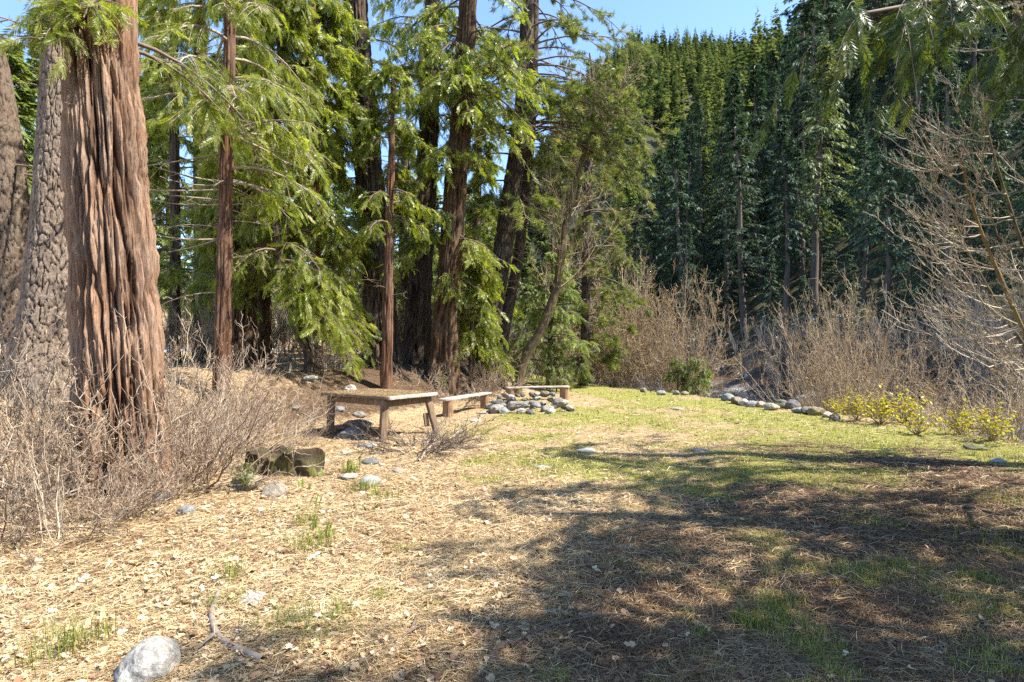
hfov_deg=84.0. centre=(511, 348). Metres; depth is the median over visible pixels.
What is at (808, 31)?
conifer
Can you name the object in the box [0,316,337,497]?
bare shrub
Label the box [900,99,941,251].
conifer
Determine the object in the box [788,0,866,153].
conifer
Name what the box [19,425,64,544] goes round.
dry stalks
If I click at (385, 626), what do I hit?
stick
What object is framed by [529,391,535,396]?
fire ring stone
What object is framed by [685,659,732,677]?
stick
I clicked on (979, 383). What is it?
willow shrub
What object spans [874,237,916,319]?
young conifer
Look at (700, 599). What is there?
fallen needles
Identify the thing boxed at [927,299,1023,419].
bare shrub
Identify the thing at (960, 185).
young conifer
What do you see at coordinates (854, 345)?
willow shrub
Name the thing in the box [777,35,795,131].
conifer
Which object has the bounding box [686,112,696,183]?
conifer
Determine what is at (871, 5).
conifer
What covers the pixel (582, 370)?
conifer sapling
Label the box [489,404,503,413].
fire ring stone
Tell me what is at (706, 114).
conifer
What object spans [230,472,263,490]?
rock
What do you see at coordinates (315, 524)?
green shoots
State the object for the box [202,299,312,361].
bare shrub
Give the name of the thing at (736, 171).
conifer
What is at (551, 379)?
conifer sapling
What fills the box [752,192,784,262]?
young conifer
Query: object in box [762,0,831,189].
conifer
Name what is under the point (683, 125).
conifer
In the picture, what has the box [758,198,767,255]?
young conifer
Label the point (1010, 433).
leafy plant
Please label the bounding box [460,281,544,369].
bare shrub
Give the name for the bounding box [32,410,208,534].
bare shrub
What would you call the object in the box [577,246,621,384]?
conifer
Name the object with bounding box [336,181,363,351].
conifer
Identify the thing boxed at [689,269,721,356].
young conifer
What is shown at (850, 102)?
conifer
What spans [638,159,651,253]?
conifer
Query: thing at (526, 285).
conifer
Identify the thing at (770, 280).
conifer
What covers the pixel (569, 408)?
fire ring stone
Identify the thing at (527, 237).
conifer
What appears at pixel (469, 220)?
conifer
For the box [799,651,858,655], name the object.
stick
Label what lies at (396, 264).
conifer
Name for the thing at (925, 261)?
young conifer
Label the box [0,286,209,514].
bare shrub
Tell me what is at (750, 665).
stick
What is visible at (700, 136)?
conifer
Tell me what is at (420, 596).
stick
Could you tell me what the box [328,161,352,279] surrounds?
conifer
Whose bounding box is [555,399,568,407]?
fire ring stone
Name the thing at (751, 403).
edge stone
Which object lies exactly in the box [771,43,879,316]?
conifer
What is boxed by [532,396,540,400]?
fire ring stone
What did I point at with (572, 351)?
willow shrub
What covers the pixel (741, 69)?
conifer
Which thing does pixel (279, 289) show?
conifer
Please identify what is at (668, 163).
conifer
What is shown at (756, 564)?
stick
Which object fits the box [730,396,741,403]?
edge stone
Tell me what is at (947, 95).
conifer
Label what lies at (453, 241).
cedar tree
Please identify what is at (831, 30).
conifer
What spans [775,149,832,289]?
conifer
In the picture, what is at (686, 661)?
stick
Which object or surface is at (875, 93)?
conifer
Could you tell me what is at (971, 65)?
conifer
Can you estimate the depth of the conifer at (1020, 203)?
35.74 m
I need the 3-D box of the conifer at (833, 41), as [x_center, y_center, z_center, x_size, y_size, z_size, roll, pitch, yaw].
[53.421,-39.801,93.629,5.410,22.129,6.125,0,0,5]
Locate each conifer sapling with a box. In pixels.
[540,338,573,391]
[562,354,594,387]
[662,358,696,395]
[679,357,713,396]
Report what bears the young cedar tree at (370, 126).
on the ground at (338, 375)
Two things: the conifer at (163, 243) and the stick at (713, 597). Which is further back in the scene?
the conifer at (163, 243)
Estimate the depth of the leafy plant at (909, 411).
11.90 m
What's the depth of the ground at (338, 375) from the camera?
7.09 m
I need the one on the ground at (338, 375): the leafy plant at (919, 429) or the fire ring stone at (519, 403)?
the leafy plant at (919, 429)
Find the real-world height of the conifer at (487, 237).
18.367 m
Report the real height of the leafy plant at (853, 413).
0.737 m
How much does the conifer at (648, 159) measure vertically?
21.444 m
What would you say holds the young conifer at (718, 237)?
on the ground at (338, 375)
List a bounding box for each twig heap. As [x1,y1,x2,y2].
[294,419,358,436]
[332,409,504,459]
[415,422,493,444]
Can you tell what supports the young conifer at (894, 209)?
on the ground at (338, 375)
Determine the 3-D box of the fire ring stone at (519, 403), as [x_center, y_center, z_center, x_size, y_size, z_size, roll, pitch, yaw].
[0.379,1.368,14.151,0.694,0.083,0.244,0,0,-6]
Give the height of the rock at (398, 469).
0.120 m
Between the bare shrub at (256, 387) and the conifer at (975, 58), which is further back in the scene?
the conifer at (975, 58)
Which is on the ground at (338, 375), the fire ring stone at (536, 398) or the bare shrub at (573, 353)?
the bare shrub at (573, 353)
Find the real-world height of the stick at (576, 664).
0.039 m
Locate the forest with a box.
[463,0,950,252]
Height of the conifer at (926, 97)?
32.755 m
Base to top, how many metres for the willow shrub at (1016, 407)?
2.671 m
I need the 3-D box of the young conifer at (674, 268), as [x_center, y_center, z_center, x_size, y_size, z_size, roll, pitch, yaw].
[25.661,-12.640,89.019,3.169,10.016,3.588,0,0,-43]
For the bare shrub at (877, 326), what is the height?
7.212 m
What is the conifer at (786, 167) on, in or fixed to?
on the ground at (338, 375)
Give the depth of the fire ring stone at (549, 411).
13.57 m
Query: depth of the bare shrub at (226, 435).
7.16 m
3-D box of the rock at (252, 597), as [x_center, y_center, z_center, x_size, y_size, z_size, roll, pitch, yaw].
[-1.623,1.572,3.584,0.184,0.047,0.185,0,0,15]
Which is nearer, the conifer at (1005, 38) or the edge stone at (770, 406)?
the edge stone at (770, 406)
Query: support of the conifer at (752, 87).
on the ground at (338, 375)
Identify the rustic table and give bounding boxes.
[321,389,440,440]
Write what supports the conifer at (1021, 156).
on the ground at (338, 375)
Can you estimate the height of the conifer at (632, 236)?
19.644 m
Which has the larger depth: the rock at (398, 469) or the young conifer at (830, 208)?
the young conifer at (830, 208)
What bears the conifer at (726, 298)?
on the ground at (338, 375)
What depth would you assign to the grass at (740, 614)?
4.19 m
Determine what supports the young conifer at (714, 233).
on the ground at (338, 375)
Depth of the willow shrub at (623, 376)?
25.93 m
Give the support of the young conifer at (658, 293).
on the ground at (338, 375)
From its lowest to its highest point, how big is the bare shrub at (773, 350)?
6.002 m
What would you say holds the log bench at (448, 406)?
on the ground at (338, 375)
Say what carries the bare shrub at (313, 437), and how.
on the ground at (338, 375)
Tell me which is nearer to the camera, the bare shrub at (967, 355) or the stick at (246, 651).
the stick at (246, 651)
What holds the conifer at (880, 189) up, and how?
on the ground at (338, 375)
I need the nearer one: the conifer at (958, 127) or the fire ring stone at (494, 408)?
the fire ring stone at (494, 408)
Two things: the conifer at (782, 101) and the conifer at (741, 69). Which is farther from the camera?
the conifer at (741, 69)
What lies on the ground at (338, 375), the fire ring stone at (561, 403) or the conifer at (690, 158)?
the conifer at (690, 158)
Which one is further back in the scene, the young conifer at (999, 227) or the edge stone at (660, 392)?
the young conifer at (999, 227)
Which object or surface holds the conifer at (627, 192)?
on the ground at (338, 375)
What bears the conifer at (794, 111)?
on the ground at (338, 375)
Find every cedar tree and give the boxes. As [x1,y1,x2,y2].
[0,0,257,497]
[138,0,340,407]
[138,1,215,362]
[145,0,345,367]
[159,0,362,366]
[178,0,381,381]
[207,0,383,367]
[319,0,557,368]
[344,63,444,389]
[356,157,462,357]
[369,0,470,363]
[376,0,551,394]
[431,80,525,357]
[438,254,517,392]
[748,0,1023,161]
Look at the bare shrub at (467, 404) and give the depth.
14.90 m
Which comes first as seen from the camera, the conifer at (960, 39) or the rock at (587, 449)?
the rock at (587, 449)
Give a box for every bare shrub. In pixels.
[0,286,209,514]
[0,301,334,461]
[0,315,72,456]
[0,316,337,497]
[0,374,198,507]
[0,426,232,549]
[0,428,185,568]
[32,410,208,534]
[135,345,318,480]
[157,276,214,361]
[159,297,192,355]
[160,302,192,356]
[164,265,296,362]
[165,318,342,450]
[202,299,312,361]
[214,436,306,480]
[238,382,326,439]
[241,411,338,448]
[271,261,362,360]
[271,278,342,356]
[271,287,297,351]
[273,280,362,353]
[295,284,405,358]
[298,334,368,374]
[376,356,451,391]
[393,273,469,342]
[425,372,493,407]
[458,308,511,359]
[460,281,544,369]
[460,343,534,397]
[508,315,559,379]
[511,334,579,384]
[539,346,590,380]
[643,315,692,386]
[667,313,722,388]
[679,329,722,393]
[724,318,795,397]
[750,308,828,398]
[753,319,805,389]
[753,332,805,388]
[756,306,824,397]
[762,344,805,400]
[803,302,874,394]
[834,301,927,398]
[862,320,951,406]
[879,308,964,409]
[894,328,957,404]
[902,265,1023,413]
[902,318,987,411]
[904,298,1016,412]
[926,289,1023,421]
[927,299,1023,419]
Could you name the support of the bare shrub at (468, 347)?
on the ground at (338, 375)
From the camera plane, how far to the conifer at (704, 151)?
88.84 m
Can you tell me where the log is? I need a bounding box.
[243,444,324,476]
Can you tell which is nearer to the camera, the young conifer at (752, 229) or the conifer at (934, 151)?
the conifer at (934, 151)
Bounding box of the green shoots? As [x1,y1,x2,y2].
[297,449,378,538]
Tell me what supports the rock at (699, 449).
on the ground at (338, 375)
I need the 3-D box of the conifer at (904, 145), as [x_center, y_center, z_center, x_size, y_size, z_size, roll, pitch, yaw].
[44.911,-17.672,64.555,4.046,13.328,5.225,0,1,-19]
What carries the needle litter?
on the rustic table
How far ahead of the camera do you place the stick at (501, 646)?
3.15 m
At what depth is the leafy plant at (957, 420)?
10.46 m
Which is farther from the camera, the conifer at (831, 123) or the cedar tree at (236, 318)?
the conifer at (831, 123)
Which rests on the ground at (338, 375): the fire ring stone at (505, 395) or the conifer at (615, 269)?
the conifer at (615, 269)
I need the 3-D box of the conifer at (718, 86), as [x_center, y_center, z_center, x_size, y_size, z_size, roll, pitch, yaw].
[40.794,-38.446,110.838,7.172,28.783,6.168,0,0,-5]
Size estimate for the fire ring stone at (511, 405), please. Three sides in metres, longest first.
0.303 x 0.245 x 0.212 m
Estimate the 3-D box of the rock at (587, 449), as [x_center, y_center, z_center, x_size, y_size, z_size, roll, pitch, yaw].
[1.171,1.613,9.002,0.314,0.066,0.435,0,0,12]
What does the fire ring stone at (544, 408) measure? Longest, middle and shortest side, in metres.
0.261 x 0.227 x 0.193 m
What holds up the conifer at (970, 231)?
on the ground at (338, 375)
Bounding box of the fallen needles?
[0,359,1023,681]
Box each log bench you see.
[438,392,491,416]
[505,386,569,399]
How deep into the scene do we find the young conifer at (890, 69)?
99.27 m
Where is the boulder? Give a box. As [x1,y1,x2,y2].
[113,636,180,681]
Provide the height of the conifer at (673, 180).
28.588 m
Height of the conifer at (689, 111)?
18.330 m
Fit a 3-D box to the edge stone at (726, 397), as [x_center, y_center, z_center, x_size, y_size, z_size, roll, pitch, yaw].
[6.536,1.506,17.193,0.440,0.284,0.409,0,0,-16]
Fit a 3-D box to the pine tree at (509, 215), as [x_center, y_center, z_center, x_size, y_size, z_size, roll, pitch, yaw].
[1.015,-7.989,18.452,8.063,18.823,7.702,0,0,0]
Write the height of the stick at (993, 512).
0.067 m
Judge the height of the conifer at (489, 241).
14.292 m
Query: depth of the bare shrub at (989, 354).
30.23 m
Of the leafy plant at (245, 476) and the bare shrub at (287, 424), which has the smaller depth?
the leafy plant at (245, 476)
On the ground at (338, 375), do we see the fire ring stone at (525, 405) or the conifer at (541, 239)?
the conifer at (541, 239)
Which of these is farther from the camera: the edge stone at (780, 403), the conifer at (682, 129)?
the conifer at (682, 129)
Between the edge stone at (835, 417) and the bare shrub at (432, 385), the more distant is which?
the bare shrub at (432, 385)
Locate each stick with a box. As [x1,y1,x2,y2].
[199,590,266,663]
[301,412,400,433]
[340,612,445,675]
[341,640,395,642]
[354,620,408,635]
[376,590,448,603]
[409,646,459,672]
[410,615,465,618]
[418,413,488,461]
[481,613,625,679]
[507,571,621,622]
[548,651,595,676]
[626,612,689,620]
[634,643,684,655]
[649,645,721,672]
[671,597,745,604]
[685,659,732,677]
[722,649,780,669]
[731,561,783,567]
[797,656,880,681]
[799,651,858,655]
[883,634,1022,662]
[889,601,950,610]
[955,503,1023,518]
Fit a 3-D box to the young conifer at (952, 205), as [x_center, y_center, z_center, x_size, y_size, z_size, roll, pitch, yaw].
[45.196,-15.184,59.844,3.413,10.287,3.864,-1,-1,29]
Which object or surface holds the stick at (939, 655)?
on the ground at (338, 375)
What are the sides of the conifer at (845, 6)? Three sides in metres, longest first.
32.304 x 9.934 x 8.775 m
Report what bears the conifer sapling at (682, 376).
on the ground at (338, 375)
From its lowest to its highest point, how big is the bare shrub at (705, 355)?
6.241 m
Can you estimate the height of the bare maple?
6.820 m
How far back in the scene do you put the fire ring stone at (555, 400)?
15.02 m
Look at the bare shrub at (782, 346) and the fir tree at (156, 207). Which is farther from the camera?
the bare shrub at (782, 346)
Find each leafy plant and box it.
[228,462,259,491]
[822,396,847,413]
[831,387,877,420]
[848,383,909,425]
[868,382,931,422]
[891,402,942,434]
[931,398,991,434]
[960,397,1017,440]
[991,420,1021,442]
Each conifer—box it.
[2,39,37,194]
[19,48,39,176]
[139,75,193,312]
[151,136,192,341]
[167,191,216,327]
[271,191,301,339]
[271,223,281,308]
[280,95,361,345]
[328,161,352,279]
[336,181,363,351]
[393,175,415,277]
[393,220,398,312]
[432,184,466,301]
[463,211,487,304]
[481,220,509,285]
[483,212,533,359]
[506,226,538,367]
[509,241,545,375]
[516,218,555,374]
[530,220,580,380]
[564,213,601,378]
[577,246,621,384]
[593,175,633,271]
[593,229,648,386]
[597,179,661,348]
[600,182,622,306]
[606,159,686,342]
[618,217,656,363]
[619,173,637,274]
[625,167,643,288]
[635,156,678,318]
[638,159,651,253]
[640,154,678,328]
[640,157,655,222]
[649,275,668,330]
[650,176,675,282]
[651,124,719,317]
[653,123,704,335]
[656,149,675,256]
[662,268,677,307]
[663,237,677,288]
[664,140,682,247]
[670,223,708,364]
[671,285,689,330]
[674,100,736,293]
[678,127,691,217]
[679,119,688,166]
[682,105,715,268]
[684,110,720,250]
[686,110,692,149]
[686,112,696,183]
[688,72,775,303]
[689,146,719,284]
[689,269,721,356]
[695,128,760,321]
[696,108,717,170]
[701,91,717,159]
[704,72,767,245]
[706,102,782,332]
[708,76,764,278]
[709,78,729,206]
[709,210,723,256]
[710,78,728,164]
[710,220,722,283]
[716,70,758,185]
[717,63,787,283]
[737,204,763,250]
[739,66,753,122]
[741,120,827,342]
[749,71,799,238]
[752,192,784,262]
[753,56,768,173]
[753,247,784,360]
[756,50,797,168]
[756,230,784,308]
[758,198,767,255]
[761,96,774,160]
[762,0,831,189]
[762,127,781,191]
[765,64,792,178]
[770,90,847,276]
[771,0,852,227]
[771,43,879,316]
[775,43,781,65]
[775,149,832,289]
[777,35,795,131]
[781,38,799,156]
[784,15,800,49]
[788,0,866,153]
[788,277,824,372]
[792,192,850,296]
[795,1,822,120]
[805,0,858,80]
[811,80,855,205]
[818,0,862,112]
[819,203,845,266]
[822,38,851,168]
[823,172,843,233]
[827,105,852,172]
[827,155,857,220]
[828,254,872,354]
[831,121,883,265]
[833,135,886,303]
[834,105,926,347]
[835,50,886,203]
[840,109,886,241]
[843,81,860,136]
[845,129,854,183]
[846,0,896,87]
[847,28,880,124]
[848,0,887,94]
[848,37,883,167]
[848,65,862,115]
[848,78,861,114]
[851,0,896,99]
[861,0,892,84]
[867,299,901,373]
[869,130,895,197]
[870,0,924,173]
[870,0,968,178]
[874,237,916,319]
[879,190,911,285]
[880,13,898,93]
[882,35,900,84]
[883,133,922,245]
[885,49,1023,360]
[892,109,967,287]
[898,225,941,327]
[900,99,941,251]
[903,162,923,199]
[912,0,964,141]
[915,109,952,198]
[933,158,959,236]
[936,294,971,378]
[939,75,1003,229]
[939,103,1004,305]
[940,30,976,133]
[948,3,968,68]
[951,1,1006,73]
[951,2,1001,76]
[953,1,1000,110]
[955,163,965,201]
[956,77,1023,252]
[958,107,1001,222]
[962,162,1023,268]
[966,1,1023,51]
[968,236,1022,330]
[972,27,1023,143]
[974,1,1023,130]
[979,35,1020,109]
[987,125,1014,199]
[1000,144,1023,209]
[1001,67,1023,203]
[1002,135,1023,259]
[1005,200,1023,287]
[1007,119,1023,215]
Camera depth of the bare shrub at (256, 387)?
9.01 m
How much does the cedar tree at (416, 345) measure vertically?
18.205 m
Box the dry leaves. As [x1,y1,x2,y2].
[0,372,1023,681]
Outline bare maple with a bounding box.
[863,1,1023,390]
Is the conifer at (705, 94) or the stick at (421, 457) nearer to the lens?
the stick at (421, 457)
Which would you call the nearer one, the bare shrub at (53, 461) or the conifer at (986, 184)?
the bare shrub at (53, 461)
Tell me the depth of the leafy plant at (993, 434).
9.73 m
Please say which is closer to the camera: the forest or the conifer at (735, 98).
the conifer at (735, 98)
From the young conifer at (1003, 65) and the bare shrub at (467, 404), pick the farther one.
the young conifer at (1003, 65)
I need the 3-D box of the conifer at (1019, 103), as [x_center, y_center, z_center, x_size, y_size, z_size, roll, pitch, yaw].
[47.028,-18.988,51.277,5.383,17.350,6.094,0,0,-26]
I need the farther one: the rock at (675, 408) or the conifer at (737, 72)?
the conifer at (737, 72)
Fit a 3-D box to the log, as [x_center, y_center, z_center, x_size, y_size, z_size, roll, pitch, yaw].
[-2.988,1.472,7.407,1.304,0.387,0.743,0,0,14]
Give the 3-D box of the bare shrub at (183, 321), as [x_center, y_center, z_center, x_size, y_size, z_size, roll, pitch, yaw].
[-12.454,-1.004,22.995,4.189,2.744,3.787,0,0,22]
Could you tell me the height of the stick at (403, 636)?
0.056 m
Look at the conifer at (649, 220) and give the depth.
76.45 m
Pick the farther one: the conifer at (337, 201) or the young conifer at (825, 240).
the young conifer at (825, 240)
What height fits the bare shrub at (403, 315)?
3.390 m
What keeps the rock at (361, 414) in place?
on the ground at (338, 375)
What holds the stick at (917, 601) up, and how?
on the ground at (338, 375)
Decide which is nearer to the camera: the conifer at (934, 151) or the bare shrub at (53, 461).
the bare shrub at (53, 461)
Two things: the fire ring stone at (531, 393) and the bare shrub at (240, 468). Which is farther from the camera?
the fire ring stone at (531, 393)
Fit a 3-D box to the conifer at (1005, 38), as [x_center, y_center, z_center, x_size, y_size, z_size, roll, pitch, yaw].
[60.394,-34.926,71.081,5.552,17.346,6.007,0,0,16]
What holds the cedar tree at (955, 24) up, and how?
on the ground at (338, 375)
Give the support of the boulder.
on the ground at (338, 375)
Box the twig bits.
[0,360,1023,681]
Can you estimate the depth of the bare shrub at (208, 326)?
17.57 m
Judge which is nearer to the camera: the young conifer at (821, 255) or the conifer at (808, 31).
the young conifer at (821, 255)
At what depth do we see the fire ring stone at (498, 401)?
14.36 m
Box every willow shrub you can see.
[529,292,648,384]
[554,233,715,389]
[617,266,754,397]
[727,260,968,421]
[778,276,947,422]
[836,326,1023,439]
[854,341,1023,442]
[873,342,1023,442]
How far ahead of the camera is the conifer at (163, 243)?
24.96 m
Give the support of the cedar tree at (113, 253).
on the ground at (338, 375)
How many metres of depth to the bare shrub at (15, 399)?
7.83 m
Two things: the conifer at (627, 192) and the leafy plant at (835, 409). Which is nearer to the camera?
the leafy plant at (835, 409)
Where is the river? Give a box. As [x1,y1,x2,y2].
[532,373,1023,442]
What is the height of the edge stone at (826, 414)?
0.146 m
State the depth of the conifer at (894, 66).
94.33 m
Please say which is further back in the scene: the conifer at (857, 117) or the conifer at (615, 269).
the conifer at (857, 117)
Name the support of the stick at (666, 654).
on the ground at (338, 375)
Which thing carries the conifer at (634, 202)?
on the ground at (338, 375)
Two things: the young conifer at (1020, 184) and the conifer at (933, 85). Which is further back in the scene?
the conifer at (933, 85)
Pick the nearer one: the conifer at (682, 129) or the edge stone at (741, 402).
the edge stone at (741, 402)
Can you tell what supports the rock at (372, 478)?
on the ground at (338, 375)
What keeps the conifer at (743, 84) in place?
on the ground at (338, 375)
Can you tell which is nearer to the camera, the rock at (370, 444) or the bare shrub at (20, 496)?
the bare shrub at (20, 496)
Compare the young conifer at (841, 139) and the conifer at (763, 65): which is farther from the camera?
the conifer at (763, 65)
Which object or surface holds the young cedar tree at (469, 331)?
on the ground at (338, 375)
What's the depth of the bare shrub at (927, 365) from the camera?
35.25 m
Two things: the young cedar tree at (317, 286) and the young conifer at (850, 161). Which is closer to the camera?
the young cedar tree at (317, 286)
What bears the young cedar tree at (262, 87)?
on the ground at (338, 375)
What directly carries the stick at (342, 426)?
on the ground at (338, 375)
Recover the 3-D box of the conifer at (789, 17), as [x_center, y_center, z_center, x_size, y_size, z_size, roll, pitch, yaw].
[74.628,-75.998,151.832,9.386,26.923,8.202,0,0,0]
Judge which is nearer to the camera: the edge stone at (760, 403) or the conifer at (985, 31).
the edge stone at (760, 403)
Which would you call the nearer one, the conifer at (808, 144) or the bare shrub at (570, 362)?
the bare shrub at (570, 362)
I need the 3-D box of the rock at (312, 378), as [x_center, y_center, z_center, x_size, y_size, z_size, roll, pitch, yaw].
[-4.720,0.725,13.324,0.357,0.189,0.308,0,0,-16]
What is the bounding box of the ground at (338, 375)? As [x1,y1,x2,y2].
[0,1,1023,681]
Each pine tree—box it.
[0,0,73,409]
[0,18,39,368]
[420,0,678,390]
[464,40,658,394]
[472,0,628,386]
[526,98,654,385]
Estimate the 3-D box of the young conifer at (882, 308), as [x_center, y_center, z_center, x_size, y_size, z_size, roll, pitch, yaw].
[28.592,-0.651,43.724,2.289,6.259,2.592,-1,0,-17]
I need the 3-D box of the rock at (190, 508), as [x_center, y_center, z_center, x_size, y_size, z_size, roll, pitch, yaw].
[-3.129,1.572,5.480,0.147,0.148,0.168,0,0,6]
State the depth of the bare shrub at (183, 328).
21.74 m
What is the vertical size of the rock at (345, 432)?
0.290 m
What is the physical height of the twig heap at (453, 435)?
0.403 m
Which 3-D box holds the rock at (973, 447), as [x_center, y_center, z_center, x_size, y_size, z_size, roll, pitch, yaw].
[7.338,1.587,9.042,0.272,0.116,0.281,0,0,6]
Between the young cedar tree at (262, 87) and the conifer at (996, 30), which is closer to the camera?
the young cedar tree at (262, 87)
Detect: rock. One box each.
[152,491,172,499]
[177,504,195,514]
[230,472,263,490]
[238,590,267,605]
[260,482,287,497]
[302,375,317,381]
[335,406,344,411]
[336,427,361,438]
[338,473,357,479]
[343,384,355,390]
[343,419,373,428]
[353,411,365,417]
[358,443,376,447]
[359,475,380,484]
[361,457,378,464]
[392,467,404,473]
[577,447,595,452]
[671,407,683,409]
[692,448,707,451]
[963,444,987,449]
[989,458,1006,462]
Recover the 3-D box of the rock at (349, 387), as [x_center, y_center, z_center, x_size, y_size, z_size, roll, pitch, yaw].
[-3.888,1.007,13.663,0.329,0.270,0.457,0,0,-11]
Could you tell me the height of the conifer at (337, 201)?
15.304 m
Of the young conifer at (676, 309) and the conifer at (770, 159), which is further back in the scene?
the conifer at (770, 159)
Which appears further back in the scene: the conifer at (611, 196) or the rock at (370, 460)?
the conifer at (611, 196)
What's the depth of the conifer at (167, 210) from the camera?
39.48 m
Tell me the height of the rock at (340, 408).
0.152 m
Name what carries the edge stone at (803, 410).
on the ground at (338, 375)
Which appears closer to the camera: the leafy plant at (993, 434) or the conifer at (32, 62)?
the leafy plant at (993, 434)
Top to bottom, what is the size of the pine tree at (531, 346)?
12.947 m
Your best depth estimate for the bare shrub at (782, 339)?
44.15 m
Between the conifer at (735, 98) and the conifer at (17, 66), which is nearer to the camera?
the conifer at (17, 66)
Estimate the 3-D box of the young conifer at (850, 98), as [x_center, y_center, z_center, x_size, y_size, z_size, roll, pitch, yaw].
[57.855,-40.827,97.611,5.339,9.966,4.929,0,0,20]
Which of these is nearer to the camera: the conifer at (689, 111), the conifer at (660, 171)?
the conifer at (660, 171)
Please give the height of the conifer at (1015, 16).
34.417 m
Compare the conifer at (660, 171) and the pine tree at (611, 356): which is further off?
the conifer at (660, 171)
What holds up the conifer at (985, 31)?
on the ground at (338, 375)
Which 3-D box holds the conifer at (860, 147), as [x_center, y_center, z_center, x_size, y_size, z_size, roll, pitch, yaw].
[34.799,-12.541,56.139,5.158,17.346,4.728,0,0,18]
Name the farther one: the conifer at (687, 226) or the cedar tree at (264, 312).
the conifer at (687, 226)
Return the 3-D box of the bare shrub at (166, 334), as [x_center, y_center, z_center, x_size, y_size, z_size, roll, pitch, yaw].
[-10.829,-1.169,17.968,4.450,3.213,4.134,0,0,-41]
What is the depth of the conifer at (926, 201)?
51.95 m
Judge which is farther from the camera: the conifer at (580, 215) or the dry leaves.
the conifer at (580, 215)
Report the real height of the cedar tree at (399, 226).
9.582 m
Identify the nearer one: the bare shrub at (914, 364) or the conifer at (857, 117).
the bare shrub at (914, 364)
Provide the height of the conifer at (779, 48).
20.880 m
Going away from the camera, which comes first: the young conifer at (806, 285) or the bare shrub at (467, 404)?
the bare shrub at (467, 404)
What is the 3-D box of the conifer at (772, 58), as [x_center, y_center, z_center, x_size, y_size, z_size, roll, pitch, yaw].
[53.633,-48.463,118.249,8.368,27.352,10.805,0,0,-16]
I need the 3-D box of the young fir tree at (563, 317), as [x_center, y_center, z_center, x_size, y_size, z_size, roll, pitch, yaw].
[1.322,-1.243,21.700,3.856,6.116,3.379,0,0,0]
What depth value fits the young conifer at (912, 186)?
70.96 m
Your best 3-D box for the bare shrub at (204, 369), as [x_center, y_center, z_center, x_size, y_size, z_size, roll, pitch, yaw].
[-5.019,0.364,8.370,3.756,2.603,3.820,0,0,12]
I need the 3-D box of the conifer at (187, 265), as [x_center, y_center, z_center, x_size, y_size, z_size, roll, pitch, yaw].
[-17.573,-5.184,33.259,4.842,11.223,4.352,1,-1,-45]
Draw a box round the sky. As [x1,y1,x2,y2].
[0,0,806,267]
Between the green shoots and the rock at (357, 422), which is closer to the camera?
the green shoots
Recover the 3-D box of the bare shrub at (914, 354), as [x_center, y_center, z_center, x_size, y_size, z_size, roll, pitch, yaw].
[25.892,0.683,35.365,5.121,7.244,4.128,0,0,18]
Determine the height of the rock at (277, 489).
0.239 m
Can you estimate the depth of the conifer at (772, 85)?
85.83 m
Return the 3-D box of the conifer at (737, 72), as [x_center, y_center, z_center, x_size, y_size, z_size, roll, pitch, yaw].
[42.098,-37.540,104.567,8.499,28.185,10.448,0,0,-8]
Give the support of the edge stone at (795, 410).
on the ground at (338, 375)
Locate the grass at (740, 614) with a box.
[4,378,1023,681]
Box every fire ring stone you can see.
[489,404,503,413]
[493,399,503,404]
[498,407,509,413]
[501,393,508,397]
[507,401,516,409]
[516,408,524,413]
[517,401,540,404]
[521,403,528,408]
[525,410,533,414]
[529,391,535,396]
[529,401,540,407]
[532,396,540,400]
[540,391,549,396]
[541,406,548,411]
[545,409,552,413]
[552,398,562,404]
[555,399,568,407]
[565,405,574,411]
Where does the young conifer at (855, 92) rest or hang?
on the ground at (338, 375)
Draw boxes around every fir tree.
[139,0,222,361]
[506,234,599,389]
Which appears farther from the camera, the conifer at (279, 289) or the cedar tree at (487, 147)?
the conifer at (279, 289)
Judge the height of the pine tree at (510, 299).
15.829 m
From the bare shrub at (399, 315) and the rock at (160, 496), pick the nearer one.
the rock at (160, 496)
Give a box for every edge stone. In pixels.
[656,390,665,394]
[720,393,734,400]
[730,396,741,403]
[737,399,747,405]
[745,401,757,406]
[756,401,764,407]
[763,403,779,409]
[773,399,786,408]
[783,399,800,408]
[791,407,801,412]
[799,406,810,413]
[807,406,824,415]
[822,411,831,416]
[829,413,840,420]
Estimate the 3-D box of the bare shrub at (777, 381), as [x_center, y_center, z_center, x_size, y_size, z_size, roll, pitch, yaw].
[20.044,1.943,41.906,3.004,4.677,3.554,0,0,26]
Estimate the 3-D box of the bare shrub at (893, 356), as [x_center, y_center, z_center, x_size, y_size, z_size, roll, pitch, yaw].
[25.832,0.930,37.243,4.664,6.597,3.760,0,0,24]
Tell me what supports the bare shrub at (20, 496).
on the ground at (338, 375)
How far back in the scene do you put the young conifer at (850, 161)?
84.45 m
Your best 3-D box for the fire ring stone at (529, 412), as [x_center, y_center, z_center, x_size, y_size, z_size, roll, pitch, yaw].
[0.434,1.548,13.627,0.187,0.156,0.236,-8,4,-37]
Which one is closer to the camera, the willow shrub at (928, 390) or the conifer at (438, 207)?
the willow shrub at (928, 390)
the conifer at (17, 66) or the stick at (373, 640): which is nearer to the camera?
the stick at (373, 640)
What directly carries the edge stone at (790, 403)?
on the ground at (338, 375)
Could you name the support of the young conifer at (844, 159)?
on the ground at (338, 375)
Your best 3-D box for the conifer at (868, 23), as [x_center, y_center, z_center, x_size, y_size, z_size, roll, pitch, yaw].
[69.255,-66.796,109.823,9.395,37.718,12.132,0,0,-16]
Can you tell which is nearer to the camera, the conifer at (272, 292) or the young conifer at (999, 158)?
the conifer at (272, 292)
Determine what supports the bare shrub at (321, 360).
on the ground at (338, 375)
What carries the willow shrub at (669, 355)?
on the ground at (338, 375)
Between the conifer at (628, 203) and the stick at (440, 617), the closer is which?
the stick at (440, 617)
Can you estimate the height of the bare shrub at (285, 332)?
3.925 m

